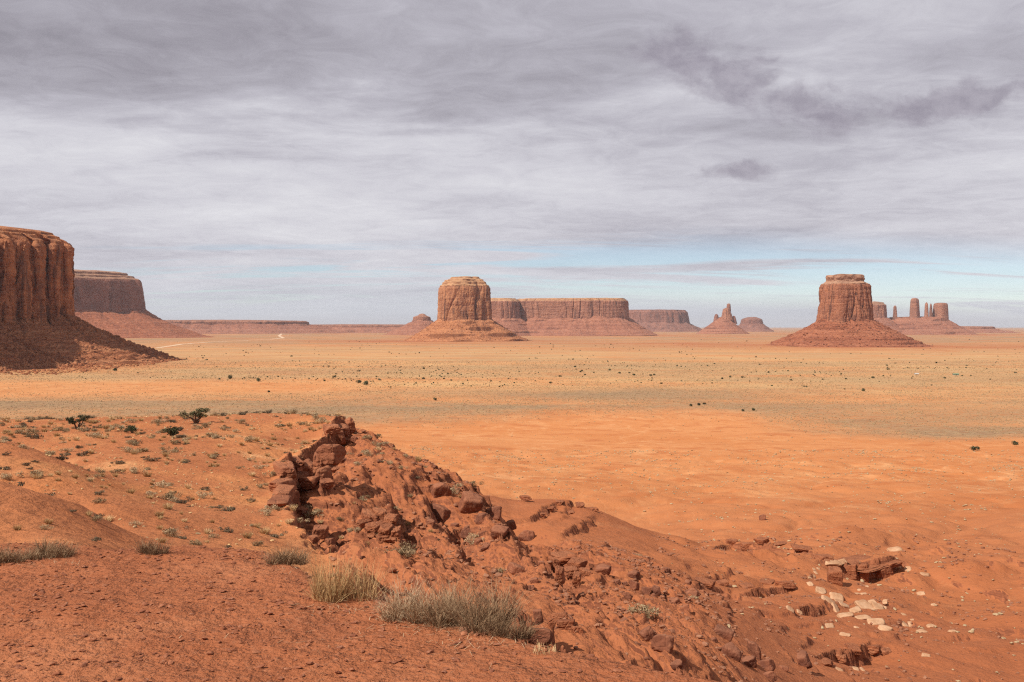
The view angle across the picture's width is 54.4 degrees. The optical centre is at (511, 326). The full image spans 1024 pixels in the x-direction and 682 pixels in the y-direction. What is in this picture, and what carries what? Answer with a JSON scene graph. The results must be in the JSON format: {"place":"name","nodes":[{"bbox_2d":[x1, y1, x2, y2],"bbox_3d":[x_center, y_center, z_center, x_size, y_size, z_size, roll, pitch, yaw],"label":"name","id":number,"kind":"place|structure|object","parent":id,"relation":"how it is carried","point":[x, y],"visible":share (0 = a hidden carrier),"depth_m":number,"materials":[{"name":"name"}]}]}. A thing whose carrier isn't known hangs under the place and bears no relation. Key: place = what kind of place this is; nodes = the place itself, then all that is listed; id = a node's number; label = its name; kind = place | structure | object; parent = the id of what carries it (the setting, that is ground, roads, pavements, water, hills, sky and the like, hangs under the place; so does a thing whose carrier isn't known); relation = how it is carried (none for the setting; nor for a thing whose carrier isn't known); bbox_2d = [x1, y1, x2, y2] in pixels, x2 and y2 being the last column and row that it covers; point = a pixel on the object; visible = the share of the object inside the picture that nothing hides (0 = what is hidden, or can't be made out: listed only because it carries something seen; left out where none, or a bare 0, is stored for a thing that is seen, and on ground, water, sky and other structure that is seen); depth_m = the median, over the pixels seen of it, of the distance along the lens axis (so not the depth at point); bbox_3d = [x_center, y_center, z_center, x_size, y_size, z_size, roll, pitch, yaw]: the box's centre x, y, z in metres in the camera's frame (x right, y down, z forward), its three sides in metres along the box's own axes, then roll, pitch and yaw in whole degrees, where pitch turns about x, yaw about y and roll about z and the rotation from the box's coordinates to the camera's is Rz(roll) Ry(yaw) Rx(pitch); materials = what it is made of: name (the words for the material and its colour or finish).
{"place":"outdoors","nodes":[
{"label":"outdoors","id":0,"kind":"place"},
{"bbox_2d":[1,413,320,544],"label":"spur grass","id":1,"kind":"structure","parent":0,"point":[272,540],"depth_m":60.91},
{"bbox_2d":[156,334,283,347],"bbox_3d":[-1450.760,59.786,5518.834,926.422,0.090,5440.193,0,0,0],"label":"dirt road","id":2,"kind":"structure","parent":0,"point":[218,341],"depth_m":3717.42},
{"bbox_2d":[296,550,362,603],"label":"dry grass","id":3,"kind":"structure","parent":0,"point":[327,592],"depth_m":6.28,"materials":[{"name":"plant"}]},
{"bbox_2d":[330,557,389,602],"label":"dry grass","id":4,"kind":"structure","parent":0,"point":[360,594],"depth_m":6.35,"materials":[{"name":"plant"}]},
{"bbox_2d":[0,327,1023,681],"bbox_3d":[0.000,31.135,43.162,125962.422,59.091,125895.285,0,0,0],"label":"ground","id":5,"kind":"structure","parent":0,"point":[620,519],"depth_m":109.07,"materials":[{"name":"sand"}]},
{"bbox_2d":[0,472,12,479],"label":"sagebrush","id":6,"kind":"object","parent":5,"relation":"on","point":[6,476],"visible":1,"depth_m":36.86,"materials":[{"name":"beige plant"}]},
{"bbox_2d":[0,540,32,563],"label":"dry bush","id":7,"kind":"object","parent":5,"relation":"on","point":[6,557],"visible":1,"depth_m":7.43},
{"bbox_2d":[15,469,45,477],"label":"sagebrush","id":8,"kind":"object","parent":5,"relation":"on","point":[32,472],"visible":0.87,"depth_m":37.50,"materials":[{"name":"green plant"}]},
{"bbox_2d":[14,546,57,559],"bbox_3d":[-3.607,1.718,7.563,0.410,0.124,0.258,0,0,0],"label":"dry bush","id":9,"kind":"object","parent":5,"relation":"on","point":[33,557],"visible":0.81,"depth_m":7.53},
{"bbox_2d":[28,532,81,557],"bbox_3d":[-3.522,1.683,7.634,0.505,0.206,0.397,0,0,0],"label":"dry bush","id":10,"kind":"object","parent":5,"relation":"on","point":[61,551],"visible":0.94,"depth_m":7.61,"materials":[{"name":"plant"}]},
{"bbox_2d":[66,415,89,429],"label":"juniper tree","id":11,"kind":"object","parent":5,"relation":"on","point":[71,420],"visible":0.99,"depth_m":84.20,"materials":[{"name":"green plant"}]},
{"bbox_2d":[0,226,180,372],"bbox_3d":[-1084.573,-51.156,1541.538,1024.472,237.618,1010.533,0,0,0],"label":"mesa","id":12,"kind":"structure","parent":5,"relation":"on","point":[37,276],"depth_m":1616.25,"materials":[{"name":"stone"}]},
{"bbox_2d":[0,317,181,374],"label":"talus rubble","id":13,"kind":"object","parent":12,"relation":"on","point":[62,369],"visible":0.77,"depth_m":1499.51,"materials":[{"name":"stone"}]},
{"bbox_2d":[119,425,137,432],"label":"juniper tree","id":14,"kind":"object","parent":5,"relation":"on","point":[131,429],"visible":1,"depth_m":80.43,"materials":[{"name":"green plant"}]},
{"bbox_2d":[73,269,212,337],"bbox_3d":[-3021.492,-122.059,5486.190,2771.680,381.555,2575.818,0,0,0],"label":"mesa","id":15,"kind":"structure","parent":5,"relation":"on","point":[113,302],"depth_m":5358.78,"materials":[{"name":"stone"}]},
{"bbox_2d":[128,537,172,554],"bbox_3d":[-2.772,1.692,7.679,0.403,0.166,0.296,0,0,0],"label":"dry bush","id":16,"kind":"object","parent":5,"relation":"on","point":[145,549],"visible":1,"depth_m":7.66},
{"bbox_2d":[153,481,171,487],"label":"sagebrush","id":17,"kind":"object","parent":5,"relation":"on","point":[164,483],"visible":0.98,"depth_m":49.25,"materials":[{"name":"beige plant"}]},
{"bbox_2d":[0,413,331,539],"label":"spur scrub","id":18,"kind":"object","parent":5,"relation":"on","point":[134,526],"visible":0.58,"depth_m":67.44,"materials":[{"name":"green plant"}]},
{"bbox_2d":[162,426,179,436],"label":"juniper tree","id":19,"kind":"object","parent":5,"relation":"on","point":[172,432],"visible":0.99,"depth_m":76.93,"materials":[{"name":"green plant"}]},
{"bbox_2d":[161,527,180,537],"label":"sagebrush","id":20,"kind":"object","parent":5,"relation":"on","point":[170,531],"visible":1,"depth_m":29.80,"materials":[{"name":"beige plant"}]},
{"bbox_2d":[180,408,210,423],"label":"juniper tree","id":21,"kind":"object","parent":5,"relation":"on","point":[199,415],"visible":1,"depth_m":92.12,"materials":[{"name":"green plant"}]},
{"bbox_2d":[196,490,213,498],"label":"sagebrush","id":22,"kind":"object","parent":5,"relation":"on","point":[204,495],"visible":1,"depth_m":48.05,"materials":[{"name":"beige plant"}]},
{"bbox_2d":[216,506,236,511],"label":"scrub bush","id":23,"kind":"object","parent":5,"relation":"on","point":[231,509],"visible":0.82,"depth_m":40.57,"materials":[{"name":"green plant"}]},
{"bbox_2d":[165,320,343,333],"bbox_3d":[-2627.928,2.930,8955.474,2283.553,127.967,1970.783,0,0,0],"label":"mesa","id":24,"kind":"structure","parent":5,"relation":"on","point":[247,327],"depth_m":8516.34,"materials":[{"name":"stone"}]},
{"bbox_2d":[19,558,525,672],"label":"straw litter","id":25,"kind":"object","parent":5,"relation":"on","point":[370,626],"visible":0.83,"depth_m":5.56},
{"bbox_2d":[260,544,312,565],"bbox_3d":[-1.663,1.680,7.322,0.439,0.179,0.372,0,0,0],"label":"dry bush","id":26,"kind":"object","parent":5,"relation":"on","point":[284,558],"visible":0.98,"depth_m":7.32,"materials":[{"name":"plant"}]},
{"bbox_2d":[267,478,307,517],"bbox_3d":[-11.965,9.628,52.485,1.703,3.080,12.726,0,0,-7],"label":"rock outcrop","id":27,"kind":"object","parent":5,"relation":"on","point":[285,492],"visible":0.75,"depth_m":50.64,"materials":[{"name":"stone"}]},
{"bbox_2d":[273,444,346,492],"bbox_3d":[-13.090,9.370,67.558,4.165,4.061,19.428,0,0,-6],"label":"rock outcrop","id":28,"kind":"object","parent":5,"relation":"on","point":[314,473],"visible":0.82,"depth_m":61.89,"materials":[{"name":"stone"}]},
{"bbox_2d":[305,508,325,516],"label":"sagebrush","id":29,"kind":"object","parent":5,"relation":"on","point":[313,513],"visible":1,"depth_m":57.49,"materials":[{"name":"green plant"}]},
{"bbox_2d":[308,524,335,544],"bbox_3d":[-7.126,7.889,37.011,0.907,0.700,2.060,0,0,0],"label":"rock outcrop","id":30,"kind":"object","parent":5,"relation":"on","point":[320,531],"visible":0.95,"depth_m":37.44,"materials":[{"name":"stone"}]},
{"bbox_2d":[323,417,356,445],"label":"rock outcrop","id":31,"kind":"object","parent":5,"relation":"on","point":[342,431],"visible":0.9,"depth_m":88.93,"materials":[{"name":"stone"}]},
{"bbox_2d":[0,542,694,681],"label":"pebbles","id":32,"kind":"object","parent":5,"relation":"on","point":[236,630],"visible":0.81,"depth_m":5.64,"materials":[{"name":"stone"}]},
{"bbox_2d":[311,324,405,332],"bbox_3d":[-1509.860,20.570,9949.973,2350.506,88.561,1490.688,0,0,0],"label":"mesa","id":33,"kind":"structure","parent":5,"relation":"on","point":[365,328],"depth_m":9565.67,"materials":[{"name":"stone"}]},
{"bbox_2d":[353,507,402,543],"bbox_3d":[-7.156,10.699,53.545,2.571,1.610,9.905,0,0,-5],"label":"rock outcrop","id":34,"kind":"object","parent":5,"relation":"on","point":[383,525],"visible":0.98,"depth_m":51.50,"materials":[{"name":"stone"}]},
{"bbox_2d":[384,541,417,557],"bbox_3d":[-3.038,6.401,28.607,1.115,0.426,1.140,0,0,-36],"label":"sagebrush","id":35,"kind":"object","parent":5,"relation":"on","point":[403,551],"visible":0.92,"depth_m":28.51,"materials":[{"name":"green plant"}]},
{"bbox_2d":[382,314,432,334],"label":"mesa","id":36,"kind":"structure","parent":5,"relation":"on","point":[418,323],"depth_m":7230.07,"materials":[{"name":"stone"}]},
{"bbox_2d":[354,567,470,626],"bbox_3d":[-0.564,1.593,5.919,0.718,0.337,0.582,0,0,0],"label":"twiggy bush","id":37,"kind":"object","parent":5,"relation":"on","point":[395,613],"visible":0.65,"depth_m":5.86,"materials":[{"name":"plant"}]},
{"bbox_2d":[430,503,450,522],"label":"boulder","id":38,"kind":"object","parent":5,"relation":"on","point":[441,513],"visible":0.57,"depth_m":71.71,"materials":[{"name":"stone"}]},
{"bbox_2d":[430,482,451,497],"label":"boulder","id":39,"kind":"object","parent":5,"relation":"on","point":[439,489],"visible":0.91,"depth_m":73.67,"materials":[{"name":"stone"}]},
{"bbox_2d":[460,526,470,538],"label":"boulder","id":40,"kind":"object","parent":5,"relation":"on","point":[465,531],"visible":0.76,"depth_m":68.21,"materials":[{"name":"stone"}]},
{"bbox_2d":[404,276,527,341],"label":"butte","id":41,"kind":"object","parent":5,"relation":"on","point":[461,299],"visible":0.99,"depth_m":4086.82,"materials":[{"name":"stone"}]},
{"bbox_2d":[405,319,525,340],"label":"talus rubble","id":42,"kind":"object","parent":41,"relation":"on","point":[466,329],"visible":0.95,"depth_m":4076.32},
{"bbox_2d":[399,572,536,638],"bbox_3d":[-0.252,1.571,5.739,0.871,0.394,0.691,0,0,0],"label":"twiggy bush","id":43,"kind":"object","parent":5,"relation":"on","point":[461,614],"visible":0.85,"depth_m":5.69,"materials":[{"name":"plant"}]},
{"bbox_2d":[458,491,483,513],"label":"boulder","id":44,"kind":"object","parent":5,"relation":"on","point":[470,502],"visible":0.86,"depth_m":71.94,"materials":[{"name":"stone"}]},
{"bbox_2d":[474,512,487,524],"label":"boulder","id":45,"kind":"object","parent":5,"relation":"on","point":[479,519],"visible":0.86,"depth_m":70.04,"materials":[{"name":"stone"}]},
{"bbox_2d":[479,542,490,551],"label":"boulder","id":46,"kind":"object","parent":5,"relation":"on","point":[485,546],"visible":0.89,"depth_m":60.70,"materials":[{"name":"stone"}]},
{"bbox_2d":[485,506,501,520],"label":"boulder","id":47,"kind":"object","parent":5,"relation":"on","point":[495,512],"visible":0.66,"depth_m":72.55,"materials":[{"name":"stone"}]},
{"bbox_2d":[490,524,509,539],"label":"boulder","id":48,"kind":"object","parent":5,"relation":"on","point":[497,530],"visible":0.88,"depth_m":63.52,"materials":[{"name":"stone"}]},
{"bbox_2d":[465,602,544,640],"bbox_3d":[-0.043,1.651,5.542,0.460,0.194,0.322,0,0,0],"label":"twiggy bush","id":49,"kind":"object","parent":5,"relation":"on","point":[501,632],"visible":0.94,"depth_m":5.52,"materials":[{"name":"plant"}]},
{"bbox_2d":[491,298,530,335],"bbox_3d":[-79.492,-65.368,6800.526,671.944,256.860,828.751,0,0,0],"label":"mesa","id":50,"kind":"structure","parent":5,"relation":"on","point":[506,313],"depth_m":6594.00,"materials":[{"name":"stone"}]},
{"bbox_2d":[506,519,516,530],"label":"boulder","id":51,"kind":"object","parent":5,"relation":"on","point":[511,524],"visible":0.71,"depth_m":73.42,"materials":[{"name":"stone"}]},
{"bbox_2d":[0,360,1023,442],"bbox_3d":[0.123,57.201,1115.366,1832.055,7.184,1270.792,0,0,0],"label":"valley scrub","id":52,"kind":"object","parent":5,"relation":"on","point":[529,395],"visible":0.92,"depth_m":934.54,"materials":[{"name":"green plant"}]},
{"bbox_2d":[507,562,524,574],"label":"boulder","id":53,"kind":"object","parent":5,"relation":"on","point":[513,568],"visible":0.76,"depth_m":51.24,"materials":[{"name":"stone"}]},
{"bbox_2d":[518,530,534,541],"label":"boulder","id":54,"kind":"object","parent":5,"relation":"on","point":[526,535],"visible":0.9,"depth_m":104.22,"materials":[{"name":"stone"}]},
{"bbox_2d":[533,609,543,624],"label":"boulder","id":55,"kind":"object","parent":5,"relation":"on","point":[537,614],"visible":0.94,"depth_m":6.19,"materials":[{"name":"stone"}]},
{"bbox_2d":[528,628,552,644],"bbox_3d":[0.163,1.798,5.785,0.143,0.095,0.116,2,-7,13],"label":"boulder","id":56,"kind":"object","parent":5,"relation":"on","point":[545,638],"visible":0.81,"depth_m":5.74,"materials":[{"name":"stone"}]},
{"bbox_2d":[81,341,1016,389],"bbox_3d":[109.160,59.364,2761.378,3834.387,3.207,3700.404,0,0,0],"label":"bushes","id":57,"kind":"object","parent":5,"relation":"on","point":[538,372],"visible":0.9,"depth_m":1374.42,"materials":[{"name":"green plant"}]},
{"bbox_2d":[519,495,598,517],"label":"rock outcrop","id":58,"kind":"object","parent":5,"relation":"on","point":[551,508],"visible":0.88,"depth_m":133.05,"materials":[{"name":"stone"}]},
{"bbox_2d":[547,612,582,633],"bbox_3d":[1.313,7.145,24.248,0.867,1.011,3.246,0,0,3],"label":"rock outcrop","id":59,"kind":"object","parent":5,"relation":"on","point":[554,619],"visible":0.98,"depth_m":24.77,"materials":[{"name":"stone"}]},
{"bbox_2d":[548,551,591,587],"bbox_3d":[3.213,13.302,55.077,2.476,4.022,17.172,0,0,0],"label":"rock outcrop","id":60,"kind":"object","parent":5,"relation":"on","point":[575,569],"visible":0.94,"depth_m":55.68,"materials":[{"name":"stone"}]},
{"bbox_2d":[518,298,658,335],"bbox_3d":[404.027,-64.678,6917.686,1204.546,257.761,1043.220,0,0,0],"label":"mesa","id":61,"kind":"structure","parent":5,"relation":"on","point":[574,316],"depth_m":6603.14,"materials":[{"name":"stone"}]},
{"bbox_2d":[595,564,610,574],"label":"boulder","id":62,"kind":"object","parent":5,"relation":"on","point":[603,569],"visible":0.91,"depth_m":56.98,"materials":[{"name":"stone"}]},
{"bbox_2d":[627,570,639,579],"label":"boulder","id":63,"kind":"object","parent":5,"relation":"on","point":[634,574],"visible":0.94,"depth_m":59.31,"materials":[{"name":"stone"}]},
{"bbox_2d":[629,579,639,589],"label":"boulder","id":64,"kind":"object","parent":5,"relation":"on","point":[634,585],"visible":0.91,"depth_m":55.02,"materials":[{"name":"stone"}]},
{"bbox_2d":[627,602,660,618],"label":"sagebrush","id":65,"kind":"object","parent":5,"relation":"on","point":[647,609],"visible":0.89,"depth_m":33.84,"materials":[{"name":"green plant"}]},
{"bbox_2d":[639,626,655,641],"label":"boulder","id":66,"kind":"object","parent":5,"relation":"on","point":[647,633],"visible":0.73,"depth_m":26.59,"materials":[{"name":"stone"}]},
{"bbox_2d":[651,585,660,595],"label":"boulder","id":67,"kind":"object","parent":5,"relation":"on","point":[655,589],"visible":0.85,"depth_m":56.57,"materials":[{"name":"stone"}]},
{"bbox_2d":[301,428,1023,681],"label":"slope stones","id":68,"kind":"object","parent":5,"relation":"on","point":[665,591],"visible":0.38,"depth_m":66.54,"materials":[{"name":"stone"}]},
{"bbox_2d":[651,634,673,653],"bbox_3d":[3.909,8.231,25.807,0.591,0.524,0.479,11,-6,18],"label":"boulder","id":69,"kind":"object","parent":5,"relation":"on","point":[660,642],"visible":0.93,"depth_m":25.64,"materials":[{"name":"stone"}]},
{"bbox_2d":[629,309,701,331],"bbox_3d":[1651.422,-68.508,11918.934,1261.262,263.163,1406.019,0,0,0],"label":"mesa","id":70,"kind":"structure","parent":5,"relation":"on","point":[659,320],"depth_m":11451.53,"materials":[{"name":"stone"}]},
{"bbox_2d":[670,659,682,670],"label":"boulder","id":71,"kind":"object","parent":5,"relation":"on","point":[676,663],"visible":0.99,"depth_m":24.69,"materials":[{"name":"stone"}]},
{"bbox_2d":[684,588,700,595],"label":"boulder","id":72,"kind":"object","parent":5,"relation":"on","point":[694,591],"visible":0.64,"depth_m":62.99,"materials":[{"name":"stone"}]},
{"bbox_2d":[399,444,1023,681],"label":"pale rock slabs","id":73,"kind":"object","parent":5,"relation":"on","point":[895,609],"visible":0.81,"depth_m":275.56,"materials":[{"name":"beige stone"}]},
{"bbox_2d":[696,303,749,333],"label":"spire butte","id":74,"kind":"object","parent":5,"relation":"on","point":[725,322],"visible":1,"depth_m":8159.88,"materials":[{"name":"stone"}]},
{"bbox_2d":[714,624,733,641],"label":"boulder","id":75,"kind":"object","parent":5,"relation":"on","point":[724,632],"visible":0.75,"depth_m":38.53,"materials":[{"name":"stone"}]},
{"bbox_2d":[721,642,741,661],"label":"boulder","id":76,"kind":"object","parent":5,"relation":"on","point":[730,650],"visible":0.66,"depth_m":34.43,"materials":[{"name":"stone"}]},
{"bbox_2d":[694,577,795,588],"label":"rock outcrop","id":77,"kind":"object","parent":5,"relation":"on","point":[708,583],"visible":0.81,"depth_m":98.00,"materials":[{"name":"stone"}]},
{"bbox_2d":[741,656,756,667],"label":"boulder","id":78,"kind":"object","parent":5,"relation":"on","point":[749,661],"visible":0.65,"depth_m":35.41,"materials":[{"name":"stone"}]},
{"bbox_2d":[747,640,761,659],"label":"boulder","id":79,"kind":"object","parent":5,"relation":"on","point":[753,648],"visible":0.83,"depth_m":47.47,"materials":[{"name":"stone"}]},
{"bbox_2d":[738,317,773,331],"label":"mesa","id":80,"kind":"structure","parent":5,"relation":"on","point":[751,324],"depth_m":11540.97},
{"bbox_2d":[758,659,775,670],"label":"boulder","id":81,"kind":"object","parent":5,"relation":"on","point":[768,664],"visible":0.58,"depth_m":43.12,"materials":[{"name":"stone"}]},
{"bbox_2d":[726,536,812,551],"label":"rock outcrop","id":82,"kind":"object","parent":5,"relation":"on","point":[757,540],"visible":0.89,"depth_m":140.53,"materials":[{"name":"stone"}]},
{"bbox_2d":[763,671,776,681],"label":"boulder","id":83,"kind":"object","parent":5,"relation":"on","point":[771,676],"visible":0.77,"depth_m":36.70,"materials":[{"name":"stone"}]},
{"bbox_2d":[796,650,812,668],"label":"boulder","id":84,"kind":"object","parent":5,"relation":"on","point":[802,657],"visible":0.91,"depth_m":53.60,"materials":[{"name":"stone"}]},
{"bbox_2d":[815,586,826,593],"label":"rock slab","id":85,"kind":"object","parent":5,"relation":"on","point":[820,590],"visible":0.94,"depth_m":100.31,"materials":[{"name":"stone"}]},
{"bbox_2d":[821,595,835,603],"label":"rock slab","id":86,"kind":"object","parent":5,"relation":"on","point":[827,599],"visible":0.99,"depth_m":91.06,"materials":[{"name":"stone"}]},
{"bbox_2d":[829,592,843,600],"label":"rock slab","id":87,"kind":"object","parent":5,"relation":"on","point":[833,595],"visible":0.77,"depth_m":99.13,"materials":[{"name":"stone"}]},
{"bbox_2d":[836,612,853,617],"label":"rock slab","id":88,"kind":"object","parent":5,"relation":"on","point":[843,614],"visible":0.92,"depth_m":84.52,"materials":[{"name":"stone"}]},
{"bbox_2d":[767,274,931,346],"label":"butte","id":89,"kind":"object","parent":5,"relation":"on","point":[843,298],"visible":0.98,"depth_m":3050.38,"materials":[{"name":"stone"}]},
{"bbox_2d":[771,318,932,346],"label":"talus rubble","id":90,"kind":"object","parent":89,"relation":"on","point":[856,334],"visible":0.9,"depth_m":3012.01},
{"bbox_2d":[849,606,861,612],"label":"rock slab","id":91,"kind":"object","parent":5,"relation":"on","point":[856,609],"visible":0.94,"depth_m":90.87,"materials":[{"name":"stone"}]},
{"bbox_2d":[821,643,891,666],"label":"rock outcrop","id":92,"kind":"object","parent":5,"relation":"on","point":[873,649],"visible":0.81,"depth_m":70.27,"materials":[{"name":"stone"}]},
{"bbox_2d":[811,554,902,586],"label":"rock outcrop","id":93,"kind":"object","parent":5,"relation":"on","point":[864,570],"visible":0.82,"depth_m":117.70,"materials":[{"name":"stone"}]},
{"bbox_2d":[825,560,841,565],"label":"rock slab","id":94,"kind":"object","parent":93,"relation":"on","point":[833,563],"visible":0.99,"depth_m":116.75,"materials":[{"name":"stone"}]},
{"bbox_2d":[854,614,870,619],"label":"rock slab","id":95,"kind":"object","parent":5,"relation":"on","point":[864,617],"visible":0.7,"depth_m":83.15,"materials":[{"name":"stone"}]},
{"bbox_2d":[854,599,873,608],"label":"rock slab","id":96,"kind":"object","parent":5,"relation":"on","point":[863,603],"visible":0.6,"depth_m":93.77,"materials":[{"name":"stone"}]},
{"bbox_2d":[867,618,884,624],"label":"rock slab","id":97,"kind":"object","parent":5,"relation":"on","point":[877,621],"visible":0.88,"depth_m":80.91,"materials":[{"name":"stone"}]},
{"bbox_2d":[871,601,883,609],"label":"rock slab","id":98,"kind":"object","parent":5,"relation":"on","point":[876,606],"visible":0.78,"depth_m":93.61,"materials":[{"name":"stone"}]},
{"bbox_2d":[878,625,892,630],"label":"rock slab","id":99,"kind":"object","parent":5,"relation":"on","point":[884,628],"visible":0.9,"depth_m":79.19,"materials":[{"name":"stone"}]},
{"bbox_2d":[872,301,901,332],"bbox_3d":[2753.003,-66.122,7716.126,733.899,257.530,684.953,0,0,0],"label":"mesa","id":100,"kind":"structure","parent":5,"relation":"on","point":[880,312],"depth_m":7582.79,"materials":[{"name":"stone"}]},
{"bbox_2d":[886,546,902,551],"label":"rock slab","id":101,"kind":"object","parent":5,"relation":"on","point":[896,548],"visible":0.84,"depth_m":132.43,"materials":[{"name":"stone"}]},
{"bbox_2d":[889,298,977,334],"bbox_3d":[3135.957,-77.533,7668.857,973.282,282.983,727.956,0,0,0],"label":"butte","id":102,"kind":"object","parent":5,"relation":"on","point":[936,321],"visible":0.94,"depth_m":7564.71,"materials":[{"name":"stone"}]},
{"bbox_2d":[961,326,1018,332],"bbox_3d":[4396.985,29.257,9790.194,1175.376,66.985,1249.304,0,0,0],"label":"mesa","id":103,"kind":"structure","parent":5,"relation":"on","point":[983,329],"depth_m":9390.59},
{"bbox_2d":[0,0,1023,327],"label":"sky","id":104,"kind":"structure","parent":0,"point":[311,161],"materials":[{"name":"grey"}]},
{"bbox_2d":[532,639,555,654],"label":"dry grass","id":105,"kind":"structure","parent":0,"point":[539,648],"depth_m":5.21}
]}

